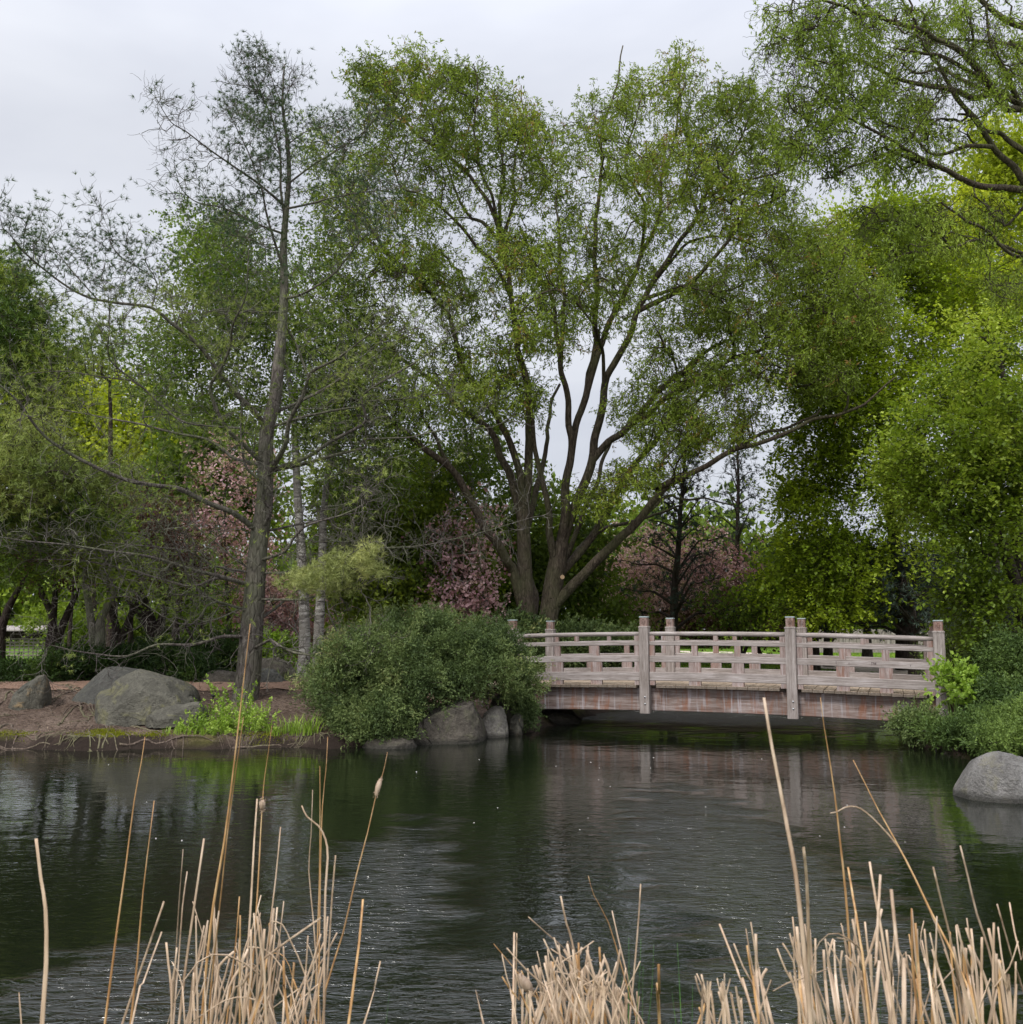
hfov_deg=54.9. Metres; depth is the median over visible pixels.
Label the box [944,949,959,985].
reed blade
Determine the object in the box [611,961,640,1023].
reed blade
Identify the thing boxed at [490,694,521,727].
boulder
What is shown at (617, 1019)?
reed blade
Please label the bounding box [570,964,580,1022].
reed blade
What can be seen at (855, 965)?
reed blade
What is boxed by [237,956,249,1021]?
reed blade
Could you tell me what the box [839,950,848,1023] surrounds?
reed blade
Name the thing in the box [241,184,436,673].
birch tree
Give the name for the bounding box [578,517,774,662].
crabapple tree
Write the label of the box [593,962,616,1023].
reed blade
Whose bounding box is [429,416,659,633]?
dark green tree
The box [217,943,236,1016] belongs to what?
reed blade
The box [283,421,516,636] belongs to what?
dark green tree
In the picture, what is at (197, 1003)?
reed blade
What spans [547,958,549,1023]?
reed blade
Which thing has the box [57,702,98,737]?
exposed root
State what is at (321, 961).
reed blade
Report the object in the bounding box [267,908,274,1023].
reed blade
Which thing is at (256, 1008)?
reed blade
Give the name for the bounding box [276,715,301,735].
grass tuft
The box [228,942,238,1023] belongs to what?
reed blade
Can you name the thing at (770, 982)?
reed blade
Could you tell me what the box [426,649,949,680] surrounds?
path
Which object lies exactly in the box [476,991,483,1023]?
reed blade
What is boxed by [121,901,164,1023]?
reed blade
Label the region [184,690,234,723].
leafy weed
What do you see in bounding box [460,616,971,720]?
footbridge
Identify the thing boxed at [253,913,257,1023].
reed blade
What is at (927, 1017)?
reed blade
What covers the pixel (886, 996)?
reed blade
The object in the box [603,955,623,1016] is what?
reed blade
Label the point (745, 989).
reed blade
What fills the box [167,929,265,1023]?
reed blade
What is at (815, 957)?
reed blade
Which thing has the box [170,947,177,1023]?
reed blade
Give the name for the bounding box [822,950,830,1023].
reed blade
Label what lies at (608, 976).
reed blade
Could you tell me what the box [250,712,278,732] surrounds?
leafy weed
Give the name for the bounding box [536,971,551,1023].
reed blade
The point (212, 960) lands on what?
reed blade
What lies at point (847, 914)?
cattail stem
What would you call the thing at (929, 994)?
reed blade
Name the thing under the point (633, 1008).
reed blade
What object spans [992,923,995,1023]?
reed blade
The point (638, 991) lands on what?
reed blade
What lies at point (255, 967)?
reed blade
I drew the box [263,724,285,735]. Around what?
grass tuft
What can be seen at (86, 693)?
boulder
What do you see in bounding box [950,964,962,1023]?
reed blade
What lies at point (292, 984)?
reed blade
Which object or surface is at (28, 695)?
boulder
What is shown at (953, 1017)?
reed blade
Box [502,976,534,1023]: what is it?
reed blade
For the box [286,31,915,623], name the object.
curly willow
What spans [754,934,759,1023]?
reed blade
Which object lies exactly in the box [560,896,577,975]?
reed blade
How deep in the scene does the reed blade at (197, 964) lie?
1.94 m
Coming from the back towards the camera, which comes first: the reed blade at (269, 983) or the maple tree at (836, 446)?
the maple tree at (836, 446)
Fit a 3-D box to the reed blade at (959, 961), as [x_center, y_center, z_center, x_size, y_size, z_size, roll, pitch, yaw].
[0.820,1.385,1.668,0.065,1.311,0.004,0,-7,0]
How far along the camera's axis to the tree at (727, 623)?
26.47 m
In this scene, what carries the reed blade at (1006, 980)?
on the ground at (83, 743)
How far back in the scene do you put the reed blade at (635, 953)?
2.04 m
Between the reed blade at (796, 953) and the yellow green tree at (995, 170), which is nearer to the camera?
the reed blade at (796, 953)
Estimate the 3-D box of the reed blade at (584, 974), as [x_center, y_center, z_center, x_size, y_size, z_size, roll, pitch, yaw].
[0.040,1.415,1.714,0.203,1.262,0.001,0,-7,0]
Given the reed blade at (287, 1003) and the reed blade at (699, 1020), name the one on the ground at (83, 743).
the reed blade at (699, 1020)
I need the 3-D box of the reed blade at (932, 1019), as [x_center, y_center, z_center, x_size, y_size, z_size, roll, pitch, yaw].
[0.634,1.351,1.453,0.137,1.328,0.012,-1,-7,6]
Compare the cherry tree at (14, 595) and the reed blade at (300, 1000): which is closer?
the reed blade at (300, 1000)
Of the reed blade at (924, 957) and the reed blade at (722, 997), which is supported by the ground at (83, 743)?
the reed blade at (924, 957)
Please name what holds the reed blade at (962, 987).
in the water
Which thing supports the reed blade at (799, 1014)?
in the water
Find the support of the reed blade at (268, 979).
in the water
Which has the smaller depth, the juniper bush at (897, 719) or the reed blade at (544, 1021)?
the reed blade at (544, 1021)
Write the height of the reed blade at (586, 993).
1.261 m
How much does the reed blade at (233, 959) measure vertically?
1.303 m
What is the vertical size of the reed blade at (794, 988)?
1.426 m
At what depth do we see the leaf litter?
15.75 m
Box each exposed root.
[0,690,13,703]
[0,723,40,733]
[0,736,77,748]
[12,733,74,750]
[44,703,77,716]
[52,687,79,699]
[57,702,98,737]
[77,701,92,751]
[89,703,117,749]
[101,730,109,750]
[119,735,222,745]
[130,726,174,748]
[232,742,305,748]
[263,710,328,729]
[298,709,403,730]
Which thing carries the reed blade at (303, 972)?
in the water
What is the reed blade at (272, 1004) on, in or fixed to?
in the water
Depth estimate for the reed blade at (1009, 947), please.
1.65 m
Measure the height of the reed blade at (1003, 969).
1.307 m
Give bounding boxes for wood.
[0,472,1011,648]
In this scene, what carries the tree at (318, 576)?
on the ground at (83, 743)
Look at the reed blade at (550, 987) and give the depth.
1.57 m
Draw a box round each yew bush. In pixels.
[0,647,63,681]
[21,634,136,681]
[105,630,229,681]
[177,624,239,671]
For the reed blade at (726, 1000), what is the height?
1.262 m
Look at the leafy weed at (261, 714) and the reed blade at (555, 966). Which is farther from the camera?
the leafy weed at (261, 714)
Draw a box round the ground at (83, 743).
[0,637,1022,756]
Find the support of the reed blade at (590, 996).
in the water
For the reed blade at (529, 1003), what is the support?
in the water
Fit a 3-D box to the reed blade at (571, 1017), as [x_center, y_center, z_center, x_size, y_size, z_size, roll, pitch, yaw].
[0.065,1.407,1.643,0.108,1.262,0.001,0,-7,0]
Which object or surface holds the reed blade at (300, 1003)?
in the water
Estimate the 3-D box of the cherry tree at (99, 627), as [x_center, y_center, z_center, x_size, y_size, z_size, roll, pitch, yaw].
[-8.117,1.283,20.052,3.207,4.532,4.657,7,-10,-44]
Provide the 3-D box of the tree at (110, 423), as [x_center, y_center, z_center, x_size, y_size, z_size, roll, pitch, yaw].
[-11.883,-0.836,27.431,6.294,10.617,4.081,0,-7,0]
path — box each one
[0,681,454,702]
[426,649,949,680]
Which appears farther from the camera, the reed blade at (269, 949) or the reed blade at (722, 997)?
the reed blade at (269, 949)
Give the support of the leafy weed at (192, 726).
on the ground at (83, 743)
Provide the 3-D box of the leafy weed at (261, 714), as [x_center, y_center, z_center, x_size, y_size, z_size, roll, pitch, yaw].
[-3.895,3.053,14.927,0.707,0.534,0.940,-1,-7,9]
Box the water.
[0,710,1022,1023]
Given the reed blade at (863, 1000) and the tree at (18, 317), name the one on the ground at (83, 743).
the tree at (18, 317)
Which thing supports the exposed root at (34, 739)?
on the ground at (83, 743)
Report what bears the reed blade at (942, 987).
in the water
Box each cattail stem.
[104,738,144,1023]
[130,803,153,1023]
[172,852,182,1019]
[200,624,250,1023]
[207,717,243,1023]
[249,727,271,1016]
[308,790,320,1023]
[314,839,319,1023]
[317,737,327,1023]
[322,752,387,1023]
[494,944,552,1013]
[588,876,638,1023]
[820,698,854,1023]
[853,760,984,1023]
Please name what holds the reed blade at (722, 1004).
on the ground at (83, 743)
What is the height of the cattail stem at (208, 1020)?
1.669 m
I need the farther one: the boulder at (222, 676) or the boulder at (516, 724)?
the boulder at (222, 676)
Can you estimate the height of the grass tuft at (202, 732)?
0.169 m
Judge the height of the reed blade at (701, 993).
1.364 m
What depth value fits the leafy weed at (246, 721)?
14.55 m
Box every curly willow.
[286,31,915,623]
[742,0,1022,326]
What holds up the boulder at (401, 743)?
on the ground at (83, 743)
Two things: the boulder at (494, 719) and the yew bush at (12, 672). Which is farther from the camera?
the yew bush at (12, 672)
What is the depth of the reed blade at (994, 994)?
1.58 m
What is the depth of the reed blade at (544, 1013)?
1.75 m
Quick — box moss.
[0,727,305,745]
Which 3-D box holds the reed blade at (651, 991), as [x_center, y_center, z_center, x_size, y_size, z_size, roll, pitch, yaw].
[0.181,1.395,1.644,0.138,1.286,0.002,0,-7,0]
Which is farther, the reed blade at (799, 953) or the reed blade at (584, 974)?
the reed blade at (584, 974)
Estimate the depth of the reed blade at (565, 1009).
1.70 m
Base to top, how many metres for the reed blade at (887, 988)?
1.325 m
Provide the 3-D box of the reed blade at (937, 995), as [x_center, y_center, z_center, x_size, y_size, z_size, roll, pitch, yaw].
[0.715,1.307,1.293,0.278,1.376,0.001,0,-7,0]
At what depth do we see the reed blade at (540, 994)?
1.68 m
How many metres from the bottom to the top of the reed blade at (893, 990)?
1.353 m
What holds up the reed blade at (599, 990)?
on the ground at (83, 743)
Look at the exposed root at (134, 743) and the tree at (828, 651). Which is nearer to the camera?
the exposed root at (134, 743)
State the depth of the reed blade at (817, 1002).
1.50 m
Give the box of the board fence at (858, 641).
[796,629,955,652]
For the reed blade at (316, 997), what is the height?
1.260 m
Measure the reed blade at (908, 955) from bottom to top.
1.326 m
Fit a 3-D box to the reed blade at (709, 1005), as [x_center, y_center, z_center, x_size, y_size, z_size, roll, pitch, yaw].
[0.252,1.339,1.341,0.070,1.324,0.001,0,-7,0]
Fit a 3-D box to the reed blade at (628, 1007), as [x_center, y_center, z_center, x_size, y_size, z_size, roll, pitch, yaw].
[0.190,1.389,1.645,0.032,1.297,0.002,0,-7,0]
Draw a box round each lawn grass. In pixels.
[12,656,368,670]
[293,650,953,671]
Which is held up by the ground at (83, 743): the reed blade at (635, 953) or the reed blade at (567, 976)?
the reed blade at (567, 976)
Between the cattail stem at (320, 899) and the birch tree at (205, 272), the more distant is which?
the birch tree at (205, 272)
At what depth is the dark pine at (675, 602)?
26.86 m
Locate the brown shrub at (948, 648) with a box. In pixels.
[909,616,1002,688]
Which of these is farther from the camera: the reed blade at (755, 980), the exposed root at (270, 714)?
the exposed root at (270, 714)
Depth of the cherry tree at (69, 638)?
26.77 m
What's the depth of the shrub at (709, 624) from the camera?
28.48 m
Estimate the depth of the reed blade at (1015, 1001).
1.55 m
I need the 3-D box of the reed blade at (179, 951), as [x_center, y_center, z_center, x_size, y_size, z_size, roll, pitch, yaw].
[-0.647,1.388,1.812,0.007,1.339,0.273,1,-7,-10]
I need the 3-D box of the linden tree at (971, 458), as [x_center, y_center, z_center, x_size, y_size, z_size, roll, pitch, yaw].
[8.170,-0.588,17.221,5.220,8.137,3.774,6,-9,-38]
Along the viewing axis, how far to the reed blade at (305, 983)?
1.63 m
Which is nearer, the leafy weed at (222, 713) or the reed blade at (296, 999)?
the reed blade at (296, 999)
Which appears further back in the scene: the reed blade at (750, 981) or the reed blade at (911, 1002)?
the reed blade at (750, 981)
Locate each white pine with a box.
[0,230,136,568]
[0,382,154,527]
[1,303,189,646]
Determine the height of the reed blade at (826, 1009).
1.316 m
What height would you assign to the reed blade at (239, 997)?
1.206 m
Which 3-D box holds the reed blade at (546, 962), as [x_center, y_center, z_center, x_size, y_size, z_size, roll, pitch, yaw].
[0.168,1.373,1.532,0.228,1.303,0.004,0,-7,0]
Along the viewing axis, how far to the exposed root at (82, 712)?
15.40 m
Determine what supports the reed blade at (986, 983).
in the water
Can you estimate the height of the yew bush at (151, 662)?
1.412 m
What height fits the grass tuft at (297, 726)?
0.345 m
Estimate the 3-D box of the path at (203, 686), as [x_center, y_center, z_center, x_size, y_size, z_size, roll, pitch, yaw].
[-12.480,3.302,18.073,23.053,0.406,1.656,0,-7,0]
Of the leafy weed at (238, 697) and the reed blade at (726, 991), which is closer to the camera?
the reed blade at (726, 991)
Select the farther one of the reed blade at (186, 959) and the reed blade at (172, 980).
the reed blade at (186, 959)
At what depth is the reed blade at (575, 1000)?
1.44 m
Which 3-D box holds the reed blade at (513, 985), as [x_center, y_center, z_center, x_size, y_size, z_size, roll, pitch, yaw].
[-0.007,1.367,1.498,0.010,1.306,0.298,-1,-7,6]
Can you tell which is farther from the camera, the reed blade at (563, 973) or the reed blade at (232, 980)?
the reed blade at (232, 980)
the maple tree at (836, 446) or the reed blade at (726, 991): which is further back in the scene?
the maple tree at (836, 446)
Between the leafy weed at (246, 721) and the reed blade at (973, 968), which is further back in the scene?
the leafy weed at (246, 721)
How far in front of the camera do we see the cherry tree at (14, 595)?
21.56 m
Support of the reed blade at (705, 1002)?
on the ground at (83, 743)
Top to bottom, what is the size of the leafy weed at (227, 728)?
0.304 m
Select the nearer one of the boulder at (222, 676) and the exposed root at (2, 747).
the exposed root at (2, 747)
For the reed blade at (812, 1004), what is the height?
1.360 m
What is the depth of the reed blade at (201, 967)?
2.07 m
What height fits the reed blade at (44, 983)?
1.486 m
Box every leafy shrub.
[14,596,233,653]
[262,625,298,662]
[922,651,984,711]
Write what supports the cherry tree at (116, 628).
on the ground at (83, 743)
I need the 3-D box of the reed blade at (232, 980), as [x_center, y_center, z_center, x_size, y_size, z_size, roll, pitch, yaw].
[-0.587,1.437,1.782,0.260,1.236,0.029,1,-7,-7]
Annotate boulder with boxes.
[8,675,51,710]
[72,666,137,703]
[94,669,200,726]
[145,702,208,727]
[201,670,235,681]
[260,668,285,681]
[261,657,296,677]
[362,734,416,748]
[410,699,486,744]
[482,705,508,737]
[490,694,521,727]
[509,712,523,735]
[542,709,581,723]
[953,751,1022,803]
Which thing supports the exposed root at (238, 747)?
on the ground at (83, 743)
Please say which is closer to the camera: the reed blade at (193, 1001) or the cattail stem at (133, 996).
the reed blade at (193, 1001)
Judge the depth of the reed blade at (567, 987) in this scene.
1.54 m
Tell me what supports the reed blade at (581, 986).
on the ground at (83, 743)
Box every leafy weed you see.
[173,711,223,731]
[176,717,201,733]
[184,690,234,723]
[193,697,220,716]
[197,713,236,735]
[204,673,228,713]
[208,715,242,735]
[210,698,257,727]
[216,705,269,732]
[228,679,258,719]
[228,696,279,728]
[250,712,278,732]
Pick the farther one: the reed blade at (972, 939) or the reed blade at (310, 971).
the reed blade at (310, 971)
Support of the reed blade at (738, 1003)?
on the ground at (83, 743)
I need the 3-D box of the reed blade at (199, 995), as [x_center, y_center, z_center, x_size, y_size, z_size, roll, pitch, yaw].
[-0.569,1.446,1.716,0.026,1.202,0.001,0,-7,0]
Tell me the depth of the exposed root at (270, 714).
15.38 m
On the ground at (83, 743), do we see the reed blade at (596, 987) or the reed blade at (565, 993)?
the reed blade at (565, 993)
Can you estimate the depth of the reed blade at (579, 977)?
1.65 m
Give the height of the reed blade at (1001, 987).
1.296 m
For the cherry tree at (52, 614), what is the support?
on the ground at (83, 743)
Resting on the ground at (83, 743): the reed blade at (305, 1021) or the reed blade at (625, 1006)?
the reed blade at (625, 1006)
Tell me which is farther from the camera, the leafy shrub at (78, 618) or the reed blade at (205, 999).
the leafy shrub at (78, 618)
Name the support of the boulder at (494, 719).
on the ground at (83, 743)
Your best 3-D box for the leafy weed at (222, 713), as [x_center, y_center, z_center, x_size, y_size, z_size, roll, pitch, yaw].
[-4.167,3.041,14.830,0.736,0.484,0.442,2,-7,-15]
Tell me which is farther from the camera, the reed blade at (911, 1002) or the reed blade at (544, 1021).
the reed blade at (544, 1021)
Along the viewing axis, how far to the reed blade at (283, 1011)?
1.62 m
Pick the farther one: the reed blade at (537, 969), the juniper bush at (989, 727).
the juniper bush at (989, 727)
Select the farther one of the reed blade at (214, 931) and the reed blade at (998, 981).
the reed blade at (214, 931)
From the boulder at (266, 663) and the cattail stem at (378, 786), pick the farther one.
the boulder at (266, 663)
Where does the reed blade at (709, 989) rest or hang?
on the ground at (83, 743)
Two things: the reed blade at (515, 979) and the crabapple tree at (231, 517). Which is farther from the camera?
the crabapple tree at (231, 517)
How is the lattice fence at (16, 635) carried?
on the ground at (83, 743)
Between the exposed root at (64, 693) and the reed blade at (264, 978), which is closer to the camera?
the reed blade at (264, 978)
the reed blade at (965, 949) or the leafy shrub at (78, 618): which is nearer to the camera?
the reed blade at (965, 949)
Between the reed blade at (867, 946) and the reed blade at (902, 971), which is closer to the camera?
the reed blade at (902, 971)
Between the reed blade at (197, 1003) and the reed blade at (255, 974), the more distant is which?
the reed blade at (255, 974)
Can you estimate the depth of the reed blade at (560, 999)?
1.53 m
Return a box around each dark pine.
[594,428,739,631]
[700,419,772,649]
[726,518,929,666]
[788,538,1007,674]
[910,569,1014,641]
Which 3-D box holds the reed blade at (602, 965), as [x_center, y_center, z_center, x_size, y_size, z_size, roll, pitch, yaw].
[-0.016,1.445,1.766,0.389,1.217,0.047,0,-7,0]
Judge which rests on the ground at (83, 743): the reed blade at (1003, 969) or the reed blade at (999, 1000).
the reed blade at (999, 1000)
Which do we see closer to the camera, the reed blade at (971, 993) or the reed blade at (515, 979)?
the reed blade at (971, 993)
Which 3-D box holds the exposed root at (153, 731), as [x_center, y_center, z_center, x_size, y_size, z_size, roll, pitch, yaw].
[-5.671,3.311,14.899,2.339,0.403,0.148,-5,-9,38]
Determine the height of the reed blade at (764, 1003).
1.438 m
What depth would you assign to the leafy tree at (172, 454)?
29.27 m
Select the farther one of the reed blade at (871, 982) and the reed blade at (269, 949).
the reed blade at (269, 949)
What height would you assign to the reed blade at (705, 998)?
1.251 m
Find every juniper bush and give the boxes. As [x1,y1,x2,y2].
[285,596,558,748]
[488,596,661,671]
[880,693,954,748]
[901,690,1022,756]
[959,620,1022,708]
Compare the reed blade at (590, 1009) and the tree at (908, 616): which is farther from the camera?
the tree at (908, 616)
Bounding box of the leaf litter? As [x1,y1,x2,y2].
[0,679,401,734]
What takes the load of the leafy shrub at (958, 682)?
on the ground at (83, 743)
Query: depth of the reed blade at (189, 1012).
1.97 m
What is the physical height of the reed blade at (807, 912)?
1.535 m
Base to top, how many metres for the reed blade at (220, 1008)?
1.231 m
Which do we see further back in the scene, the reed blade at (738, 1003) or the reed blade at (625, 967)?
the reed blade at (625, 967)
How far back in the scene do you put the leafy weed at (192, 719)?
14.61 m
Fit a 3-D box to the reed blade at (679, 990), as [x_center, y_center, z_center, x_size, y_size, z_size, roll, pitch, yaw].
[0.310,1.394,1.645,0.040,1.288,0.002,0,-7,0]
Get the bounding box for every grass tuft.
[161,724,184,735]
[175,726,197,734]
[188,725,209,736]
[201,724,223,734]
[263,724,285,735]
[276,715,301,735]
[289,715,320,735]
[301,714,325,734]
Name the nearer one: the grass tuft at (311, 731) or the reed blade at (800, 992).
the reed blade at (800, 992)
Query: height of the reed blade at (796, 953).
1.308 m
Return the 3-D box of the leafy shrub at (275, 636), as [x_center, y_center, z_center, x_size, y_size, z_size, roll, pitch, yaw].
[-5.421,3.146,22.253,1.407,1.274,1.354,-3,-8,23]
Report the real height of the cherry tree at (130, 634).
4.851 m
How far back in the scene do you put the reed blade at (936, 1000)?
1.44 m
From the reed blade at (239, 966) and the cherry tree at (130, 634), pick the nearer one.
the reed blade at (239, 966)
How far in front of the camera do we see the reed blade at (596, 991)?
1.64 m
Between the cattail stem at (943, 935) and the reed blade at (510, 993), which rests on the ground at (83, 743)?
the reed blade at (510, 993)
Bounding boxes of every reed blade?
[18,992,21,1023]
[35,838,48,1023]
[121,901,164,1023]
[131,932,161,1023]
[165,942,173,1023]
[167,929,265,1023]
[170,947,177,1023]
[172,962,185,1023]
[173,871,187,1023]
[178,838,204,1023]
[186,927,207,1023]
[187,925,204,1023]
[189,920,208,1023]
[190,997,276,1023]
[192,901,233,1019]
[192,973,195,1023]
[195,916,198,1023]
[196,979,205,1023]
[202,911,218,1023]
[204,971,206,1023]
[209,951,234,1023]
[210,966,217,1015]
[213,907,217,1023]
[213,958,229,1023]
[215,919,221,1017]
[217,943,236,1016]
[218,917,321,1023]
[221,949,269,1023]
[226,896,239,1023]
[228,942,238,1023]
[232,912,260,1023]
[234,895,261,1023]
[235,946,263,1023]
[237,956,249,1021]
[239,915,240,1023]
[239,953,243,1023]
[243,799,257,1013]
[243,929,252,1023]
[245,910,262,1019]
[247,971,251,1011]
[248,935,273,1023]
[249,946,298,1023]
[251,959,267,1023]
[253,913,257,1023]
[254,927,280,1019]
[254,988,298,1022]
[256,916,267,1023]
[257,827,280,1023]
[259,925,298,1017]
[259,967,281,1023]
[264,907,277,1023]
[267,901,283,1021]
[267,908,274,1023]
[268,942,279,1023]
[269,927,272,1003]
[271,921,316,1023]
[275,979,294,1023]
[282,946,285,1023]
[282,961,289,1023]
[284,984,318,1023]
[286,934,327,1023]
[289,976,304,1020]
[290,932,337,1023]
[290,962,294,1023]
[292,979,306,1023]
[295,934,321,1023]
[298,992,310,1020]
[301,806,328,1023]
[301,936,308,1023]
[303,942,313,1023]
[308,967,320,1023]
[310,916,328,1023]
[325,855,335,1003]
[347,899,363,1023]
[363,961,380,1023]
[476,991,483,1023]
[502,955,517,1023]
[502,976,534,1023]
[506,948,585,1023]
[512,932,514,1023]
[514,933,516,1023]
[515,970,523,1023]
[521,970,546,1019]
[524,985,538,1023]
[526,977,528,1023]
[527,968,535,1022]
[528,917,600,1023]
[528,990,531,1023]
[532,966,551,1023]
[532,999,537,1023]
[535,940,593,1023]
[535,965,553,1021]
[536,967,541,1019]
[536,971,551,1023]
[537,951,558,1023]
[538,991,565,1023]
[543,939,589,1023]
[543,947,582,1023]
[543,963,562,1023]
[544,956,554,1018]
[546,969,557,1023]
[547,949,557,1023]
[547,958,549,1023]
[550,961,557,1023]
[550,965,570,1023]
[551,949,643,1023]
[553,937,580,1021]
[553,970,577,1023]
[555,971,622,1023]
[556,958,575,1023]
[557,977,577,1023]
[558,993,563,1023]
[559,952,573,1016]
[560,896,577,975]
[563,949,607,1017]
[565,971,608,1022]
[566,944,580,1008]
[569,971,592,1023]
[570,962,577,1023]
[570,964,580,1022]
[572,950,578,1023]
[576,946,588,1023]
[577,976,588,1020]
[578,943,579,1023]
[580,958,604,1023]
[580,970,582,1016]
[581,974,597,1023]
[585,965,625,1023]
[586,950,611,1023]
[586,965,591,1016]
[586,981,593,1023]
[592,986,595,1023]
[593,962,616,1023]
[595,969,605,1007]
[596,973,604,1023]
[598,947,606,1023]
[598,960,609,1023]
[599,962,619,1023]
[601,982,604,1023]
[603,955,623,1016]
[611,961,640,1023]
[612,911,639,1023]
[612,949,620,1023]
[615,980,623,1023]
[618,968,626,1021]
[624,992,627,1023]
[628,990,628,1023]
[629,884,640,1023]
[635,991,639,1023]
[636,951,640,1023]
[648,949,653,1023]
[656,964,660,1023]
[677,945,681,1023]
[695,976,702,1023]
[696,973,710,1023]
[697,1003,704,1023]
[700,974,710,1023]
[703,986,709,1023]
[703,994,712,1021]
[704,981,707,1023]
[710,990,715,1023]
[717,978,723,1023]
[718,974,730,1023]
[718,988,726,1023]
[719,924,755,1023]
[719,982,729,1023]
[722,981,730,1023]
[729,992,737,1023]
[733,943,765,1023]
[735,986,742,1023]
[740,998,742,1019]
[745,929,763,1023]
[746,945,759,1023]
[750,922,768,1023]
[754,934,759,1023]
[755,968,827,1023]
[761,968,773,1023]
[763,698,812,1023]
[777,948,806,1023]
[782,943,800,1023]
[789,933,818,1023]
[792,917,800,1023]
[792,937,803,1012]
[795,927,806,1021]
[798,960,804,1023]
[802,847,810,1023]
[802,933,871,1019]
[804,924,832,1023]
[810,929,822,1023]
[811,960,826,1023]
[811,980,814,1023]
[814,938,819,1023]
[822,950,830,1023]
[824,939,842,1023]
[827,938,838,1023]
[827,942,853,1023]
[830,806,962,1012]
[833,940,840,1023]
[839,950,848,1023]
[840,923,858,1023]
[842,925,860,1023]
[843,909,882,1023]
[845,918,855,1023]
[845,955,855,1017]
[845,955,866,1010]
[847,867,870,1023]
[850,942,867,1023]
[851,919,870,1018]
[855,955,859,1023]
[864,922,875,1023]
[869,862,896,1023]
[869,954,877,1023]
[871,874,881,1023]
[878,941,890,1011]
[878,942,892,1023]
[883,971,901,1017]
[885,930,893,1023]
[888,922,896,1023]
[890,889,906,1023]
[897,909,922,1009]
[899,949,930,1023]
[905,952,912,1023]
[908,934,923,1023]
[911,908,919,1023]
[913,997,915,1023]
[914,923,921,1023]
[920,921,940,1023]
[920,969,953,1023]
[921,940,942,1022]
[923,958,945,1023]
[924,929,936,1023]
[929,933,955,1023]
[931,949,953,1023]
[931,956,936,1023]
[932,867,964,1017]
[934,916,938,1023]
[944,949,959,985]
[949,931,958,1023]
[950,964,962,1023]
[952,946,975,1023]
[955,925,965,1009]
[956,924,980,1023]
[958,944,971,1023]
[960,845,1006,1023]
[962,941,978,1023]
[962,954,964,1023]
[964,945,974,1023]
[964,948,974,1020]
[965,928,998,1023]
[966,918,980,1012]
[970,928,978,1006]
[972,941,1018,1023]
[980,937,983,1023]
[987,928,1008,1023]
[988,953,997,1023]
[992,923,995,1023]
[996,904,1022,991]
[997,927,1009,1023]
[997,959,1013,1023]
[997,960,1003,1023]
[1009,902,1022,960]
[1013,961,1016,1023]
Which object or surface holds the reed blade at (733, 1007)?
on the ground at (83, 743)
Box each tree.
[0,30,567,703]
[0,348,191,648]
[0,486,71,660]
[1,497,110,653]
[17,471,180,679]
[48,474,186,647]
[67,552,74,647]
[82,383,310,640]
[91,192,393,676]
[95,472,238,667]
[124,496,168,644]
[139,551,266,639]
[161,423,311,663]
[203,548,357,665]
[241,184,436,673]
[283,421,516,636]
[400,339,525,623]
[401,481,515,633]
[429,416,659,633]
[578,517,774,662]
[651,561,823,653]
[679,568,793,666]
[720,530,901,670]
[735,170,1022,670]
[843,290,1022,666]
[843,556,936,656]
[907,110,1022,629]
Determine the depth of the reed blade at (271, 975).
2.06 m
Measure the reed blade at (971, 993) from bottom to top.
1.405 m
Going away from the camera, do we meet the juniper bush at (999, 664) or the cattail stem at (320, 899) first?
the cattail stem at (320, 899)
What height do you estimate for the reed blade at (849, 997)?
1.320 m
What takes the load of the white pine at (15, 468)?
on the ground at (83, 743)
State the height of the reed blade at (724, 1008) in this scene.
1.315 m
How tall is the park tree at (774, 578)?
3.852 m
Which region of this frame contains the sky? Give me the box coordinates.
[0,0,1022,629]
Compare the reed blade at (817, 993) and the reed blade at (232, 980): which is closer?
the reed blade at (817, 993)
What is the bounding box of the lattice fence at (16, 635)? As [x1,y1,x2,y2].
[6,626,45,658]
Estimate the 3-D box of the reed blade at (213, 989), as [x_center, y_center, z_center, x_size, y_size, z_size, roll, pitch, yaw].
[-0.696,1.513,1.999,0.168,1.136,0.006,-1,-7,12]
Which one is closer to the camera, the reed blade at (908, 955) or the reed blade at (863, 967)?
the reed blade at (863, 967)
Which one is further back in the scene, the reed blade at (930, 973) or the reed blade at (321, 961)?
the reed blade at (321, 961)
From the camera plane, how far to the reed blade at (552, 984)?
1.53 m
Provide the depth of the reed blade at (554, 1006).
1.61 m
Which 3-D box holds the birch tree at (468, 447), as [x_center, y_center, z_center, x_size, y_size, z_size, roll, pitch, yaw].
[-1.289,-0.168,25.606,3.584,8.718,4.711,0,-7,0]
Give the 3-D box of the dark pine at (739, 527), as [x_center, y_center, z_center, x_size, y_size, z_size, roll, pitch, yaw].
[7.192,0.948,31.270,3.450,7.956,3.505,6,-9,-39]
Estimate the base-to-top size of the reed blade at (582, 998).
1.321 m
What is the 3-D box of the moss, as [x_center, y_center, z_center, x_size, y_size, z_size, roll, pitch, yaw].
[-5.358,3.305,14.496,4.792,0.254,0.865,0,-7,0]
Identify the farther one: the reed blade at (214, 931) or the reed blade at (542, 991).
the reed blade at (214, 931)
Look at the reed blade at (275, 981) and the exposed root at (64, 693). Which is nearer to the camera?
the reed blade at (275, 981)

